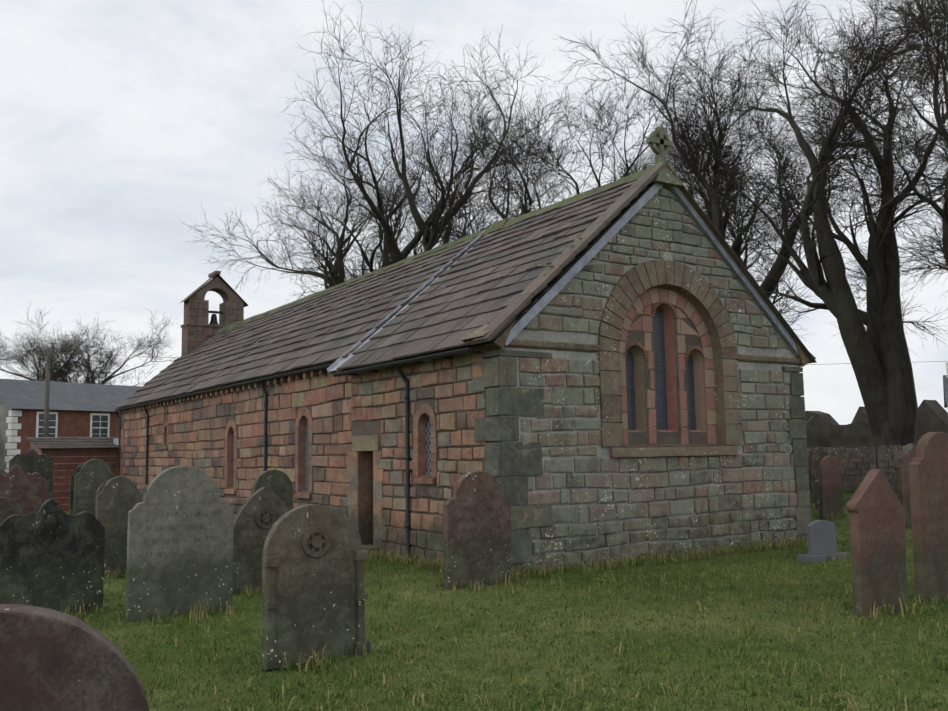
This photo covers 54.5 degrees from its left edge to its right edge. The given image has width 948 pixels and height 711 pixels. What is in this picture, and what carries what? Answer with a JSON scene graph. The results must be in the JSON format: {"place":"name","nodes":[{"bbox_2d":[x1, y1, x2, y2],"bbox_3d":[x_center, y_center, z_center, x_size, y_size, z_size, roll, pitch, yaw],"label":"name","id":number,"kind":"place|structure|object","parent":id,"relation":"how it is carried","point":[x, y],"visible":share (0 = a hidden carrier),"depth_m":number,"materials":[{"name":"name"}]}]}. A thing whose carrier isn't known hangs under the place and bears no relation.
{"place":"outdoors","nodes":[
{"label":"outdoors","id":0,"kind":"place"},
{"bbox_2d":[347,347,499,561],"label":"church side wall","id":1,"kind":"structure","parent":0,"point":[447,402],"depth_m":14.84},
{"bbox_2d":[0,0,947,424],"label":"sky","id":2,"kind":"structure","parent":0,"point":[120,119],"materials":[{"name":"white"}]},
{"bbox_2d":[49,492,947,710],"bbox_3d":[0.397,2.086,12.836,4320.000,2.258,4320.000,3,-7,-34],"label":"churchyard ground","id":3,"kind":"structure","parent":0,"point":[842,524],"depth_m":8.12,"materials":[{"name":"green plant"}]},
{"bbox_2d":[0,497,26,523],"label":"headstone","id":4,"kind":"object","parent":3,"relation":"on","point":[8,506],"visible":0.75,"depth_m":14.31,"materials":[{"name":"stone"}]},
{"bbox_2d":[0,465,47,516],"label":"headstone","id":5,"kind":"object","parent":3,"relation":"on","point":[18,485],"visible":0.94,"depth_m":17.43,"materials":[{"name":"stone"}]},
{"bbox_2d":[9,448,52,499],"bbox_3d":[-9.994,3.196,20.746,0.900,2.200,0.120,3,-9,-36],"label":"headstone","id":6,"kind":"object","parent":3,"relation":"on","point":[31,460],"visible":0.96,"depth_m":20.85,"materials":[{"name":"stone"}]},
{"bbox_2d":[0,498,104,612],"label":"gravestone","id":7,"kind":"object","parent":3,"relation":"on","point":[52,552],"visible":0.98,"depth_m":10.81,"materials":[{"name":"stone"}]},
{"bbox_2d":[0,379,141,472],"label":"brick house","id":8,"kind":"structure","parent":3,"relation":"on","point":[81,410],"depth_m":50.80,"materials":[{"name":"brick"}]},
{"bbox_2d":[26,437,120,510],"bbox_3d":[-14.075,4.309,32.774,3.078,2.879,2.942,3,-7,-34],"label":"shed","id":9,"kind":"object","parent":3,"relation":"on","point":[66,454],"visible":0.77,"depth_m":31.73,"materials":[{"name":"brown brick"}]},
{"bbox_2d":[0,604,148,710],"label":"headstone","id":10,"kind":"object","parent":3,"relation":"on","point":[52,660],"visible":1,"depth_m":2.69,"materials":[{"name":"stone"}]},
{"bbox_2d":[69,462,85,514],"bbox_3d":[-9.814,3.631,23.328,0.800,1.850,0.120,3,-6,-34],"label":"headstone","id":11,"kind":"object","parent":3,"relation":"on","point":[71,494],"visible":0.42,"depth_m":23.11,"materials":[{"name":"stone"}]},
{"bbox_2d":[0,304,177,385],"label":"tree","id":12,"kind":"object","parent":3,"relation":"on","point":[60,374],"visible":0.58,"depth_m":68.04,"materials":[{"name":"brown plant"}]},
{"bbox_2d":[73,459,115,516],"bbox_3d":[-8.544,3.305,20.728,0.850,1.950,0.120,3,-5,-32],"label":"headstone","id":13,"kind":"object","parent":3,"relation":"on","point":[92,475],"visible":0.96,"depth_m":20.64,"materials":[{"name":"stone"}]},
{"bbox_2d":[95,480,108,517],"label":"headstone","id":14,"kind":"object","parent":3,"relation":"on","point":[99,489],"visible":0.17,"depth_m":17.23,"materials":[{"name":"stone"}]},
{"bbox_2d":[96,476,141,576],"bbox_3d":[-5.441,2.733,14.120,0.660,1.757,0.110,2,-6,-34],"label":"gravestone","id":15,"kind":"object","parent":3,"relation":"on","point":[118,498],"visible":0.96,"depth_m":14.06,"materials":[{"name":"stone"}]},
{"bbox_2d":[125,466,233,621],"bbox_3d":[-3.340,2.227,10.505,1.160,1.930,0.130,3,-6,-31],"label":"gravestone","id":16,"kind":"object","parent":3,"relation":"on","point":[180,540],"visible":0.96,"depth_m":10.44,"materials":[{"name":"stone"}]},
{"bbox_2d":[119,370,351,520],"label":"church side wall","id":17,"kind":"structure","parent":3,"relation":"on","point":[218,438],"depth_m":21.57,"materials":[{"name":"stone"}]},
{"bbox_2d":[232,487,289,595],"bbox_3d":[-2.767,2.544,12.147,0.920,1.610,0.158,3,-8,-31],"label":"gravestone","id":18,"kind":"object","parent":3,"relation":"on","point":[261,511],"visible":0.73,"depth_m":12.03,"materials":[{"name":"stone"}]},
{"bbox_2d":[251,470,292,509],"bbox_3d":[-3.600,2.918,16.416,0.740,1.750,0.120,3,-7,-36],"label":"gravestone","id":19,"kind":"object","parent":3,"relation":"on","point":[278,483],"visible":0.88,"depth_m":16.47,"materials":[{"name":"stone"}]},
{"bbox_2d":[115,347,480,556],"bbox_3d":[-6.223,2.443,22.692,0.622,3.504,23.100,3,-7,-34],"label":"gutter and downpipes","id":20,"kind":"object","parent":3,"relation":"on","point":[302,373],"visible":0.83,"depth_m":19.58,"materials":[{"name":"metal"}]},
{"bbox_2d":[262,504,370,669],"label":"gravestone","id":21,"kind":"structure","parent":3,"relation":"on","point":[314,595],"depth_m":7.80,"materials":[{"name":"stone"}]},
{"bbox_2d":[181,0,615,299],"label":"tree","id":22,"kind":"object","parent":3,"relation":"on","point":[391,252],"visible":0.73,"depth_m":39.87,"materials":[{"name":"brown plant"}]},
{"bbox_2d":[0,347,944,436],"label":"telegraph pole","id":23,"kind":"object","parent":3,"relation":"on","point":[48,352],"visible":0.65,"depth_m":43.49,"materials":[{"name":"brown wood"}]},
{"bbox_2d":[443,471,511,589],"bbox_3d":[0.047,2.337,11.806,0.950,1.700,0.130,3,-6,-31],"label":"headstone","id":24,"kind":"object","parent":3,"relation":"on","point":[476,525],"visible":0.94,"depth_m":11.74,"materials":[{"name":"stone"}]},
{"bbox_2d":[424,35,735,246],"bbox_3d":[3.461,-2.772,35.688,11.437,16.796,15.203,0,-6,-8],"label":"tree","id":25,"kind":"object","parent":3,"relation":"on","point":[515,158],"visible":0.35,"depth_m":33.69,"materials":[{"name":"brown plant"}]},
{"bbox_2d":[516,292,705,446],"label":"church walls","id":26,"kind":"structure","parent":3,"relation":"on","point":[528,308],"depth_m":19.43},
{"bbox_2d":[179,271,248,355],"bbox_3d":[-9.672,-1.056,34.226,2.371,4.103,0.820,3,-7,-34],"label":"bellcote","id":27,"kind":"object","parent":26,"relation":"on","point":[197,329],"visible":0.56,"depth_m":33.82,"materials":[{"name":"stone"}]},
{"bbox_2d":[209,311,222,324],"bbox_3d":[-9.678,-1.385,34.261,0.617,0.540,0.425,-1,-6,-3],"label":"church bell","id":28,"kind":"object","parent":27,"relation":"on","point":[213,319],"visible":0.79,"depth_m":34.19,"materials":[{"name":"brown metal"}]},
{"bbox_2d":[115,162,816,408],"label":"roof stone flags","id":29,"kind":"object","parent":26,"relation":"on","point":[493,275],"visible":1,"depth_m":17.54},
{"bbox_2d":[327,229,485,370],"bbox_3d":[-1.074,-1.182,18.059,3.665,3.185,0.650,3,-7,-34],"label":"lead roof flashing","id":30,"kind":"object","parent":29,"relation":"on","point":[337,363],"visible":0.42,"depth_m":17.94,"materials":[{"name":"grey metal"}]},
{"bbox_2d":[461,183,816,573],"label":"stone trim","id":31,"kind":"structure","parent":3,"relation":"on","point":[504,459],"depth_m":13.25,"materials":[{"name":"grey stone"}]},
{"bbox_2d":[499,186,806,567],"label":"gable wall","id":32,"kind":"structure","parent":3,"relation":"on","point":[594,495],"depth_m":14.46,"materials":[{"name":"stone"}]},
{"bbox_2d":[646,126,681,186],"bbox_3d":[3.091,-3.301,15.273,0.600,1.000,0.360,3,-7,-34],"label":"gable cross","id":33,"kind":"object","parent":32,"relation":"on","point":[659,142],"visible":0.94,"depth_m":15.20,"materials":[{"name":"stone"}]},
{"bbox_2d":[598,259,742,456],"bbox_3d":[3.197,0.028,14.987,3.198,3.196,0.231,3,-7,-34],"label":"hood window","id":34,"kind":"structure","parent":32,"relation":"attached to","point":[697,291],"depth_m":15.00,"materials":[{"name":"stone"}]},
{"bbox_2d":[620,288,716,444],"bbox_3d":[3.066,0.186,15.179,2.304,2.574,0.335,3,-7,-34],"label":"window panel","id":35,"kind":"structure","parent":34,"relation":"attached to","point":[667,377],"depth_m":15.19,"materials":[{"name":"stone"}]},
{"bbox_2d":[552,0,946,340],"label":"tree","id":36,"kind":"object","parent":3,"relation":"on","point":[688,159],"visible":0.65,"depth_m":29.49,"materials":[{"name":"brown plant"}]},
{"bbox_2d":[805,450,812,495],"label":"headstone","id":37,"kind":"object","parent":3,"relation":"on","point":[809,455],"visible":0.25,"depth_m":24.39,"materials":[{"name":"stone"}]},
{"bbox_2d":[676,0,947,445],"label":"tree","id":38,"kind":"object","parent":3,"relation":"on","point":[878,354],"visible":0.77,"depth_m":25.83,"materials":[{"name":"brown plant"}]},
{"bbox_2d":[814,479,818,509],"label":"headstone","id":39,"kind":"object","parent":3,"relation":"on","point":[816,486],"visible":0.12,"depth_m":20.81,"materials":[{"name":"stone"}]},
{"bbox_2d":[810,447,827,502],"bbox_3d":[8.594,3.055,22.837,0.600,1.628,0.110,3,-7,-33],"label":"headstone","id":40,"kind":"object","parent":3,"relation":"on","point":[818,455],"visible":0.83,"depth_m":22.72,"materials":[{"name":"stone"}]},
{"bbox_2d":[797,520,848,562],"bbox_3d":[5.163,2.742,13.665,0.750,0.595,0.300,2,-7,-29],"label":"granite headstone","id":41,"kind":"object","parent":3,"relation":"on","point":[821,540],"visible":0.98,"depth_m":13.58,"materials":[{"name":"grey stone"}]},
{"bbox_2d":[818,456,842,519],"bbox_3d":[7.474,2.878,19.296,0.600,1.550,0.110,2,-4,-29],"label":"headstone","id":42,"kind":"object","parent":3,"relation":"on","point":[830,484],"visible":0.9,"depth_m":19.23,"materials":[{"name":"red stone"}]},
{"bbox_2d":[766,0,947,297],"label":"tree","id":43,"kind":"object","parent":3,"relation":"on","point":[921,22],"visible":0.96,"depth_m":22.66,"materials":[{"name":"brown plant"}]},
{"bbox_2d":[807,445,916,492],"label":"boundary wall","id":44,"kind":"structure","parent":3,"relation":"on","point":[858,464],"depth_m":24.79,"materials":[{"name":"stone"}]},
{"bbox_2d":[802,400,947,447],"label":"distant hedges","id":45,"kind":"object","parent":3,"relation":"on","point":[823,429],"visible":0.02,"depth_m":123.75,"materials":[{"name":"plant"}]},
{"bbox_2d":[846,469,907,616],"bbox_3d":[3.980,1.951,9.090,0.685,1.650,0.120,2,-5,-26],"label":"gravestone","id":46,"kind":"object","parent":3,"relation":"on","point":[874,507],"depth_m":9.03,"materials":[{"name":"red stone"}]},
{"bbox_2d":[896,452,913,527],"bbox_3d":[8.214,2.629,17.307,0.650,1.660,0.110,2,-7,-30],"label":"headstone","id":47,"kind":"object","parent":3,"relation":"on","point":[902,477],"visible":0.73,"depth_m":17.17,"materials":[{"name":"red stone"}]},
{"bbox_2d":[904,444,915,452],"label":"headstone","id":48,"kind":"object","parent":3,"relation":"on","point":[909,448],"visible":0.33,"depth_m":18.96,"materials":[{"name":"stone"}]},
{"bbox_2d":[900,18,947,137],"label":"tree","id":49,"kind":"object","parent":3,"relation":"on","point":[935,88],"visible":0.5,"depth_m":24.08,"materials":[{"name":"brown plant"}]},
{"bbox_2d":[908,432,947,601],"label":"gravestone","id":50,"kind":"object","parent":3,"relation":"on","point":[928,473],"visible":0.98,"depth_m":9.80,"materials":[{"name":"red stone"}]},
{"bbox_2d":[943,362,947,407],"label":"white house","id":51,"kind":"structure","parent":3,"relation":"on","point":[945,383],"depth_m":77.42,"materials":[{"name":"paint"}]}
]}

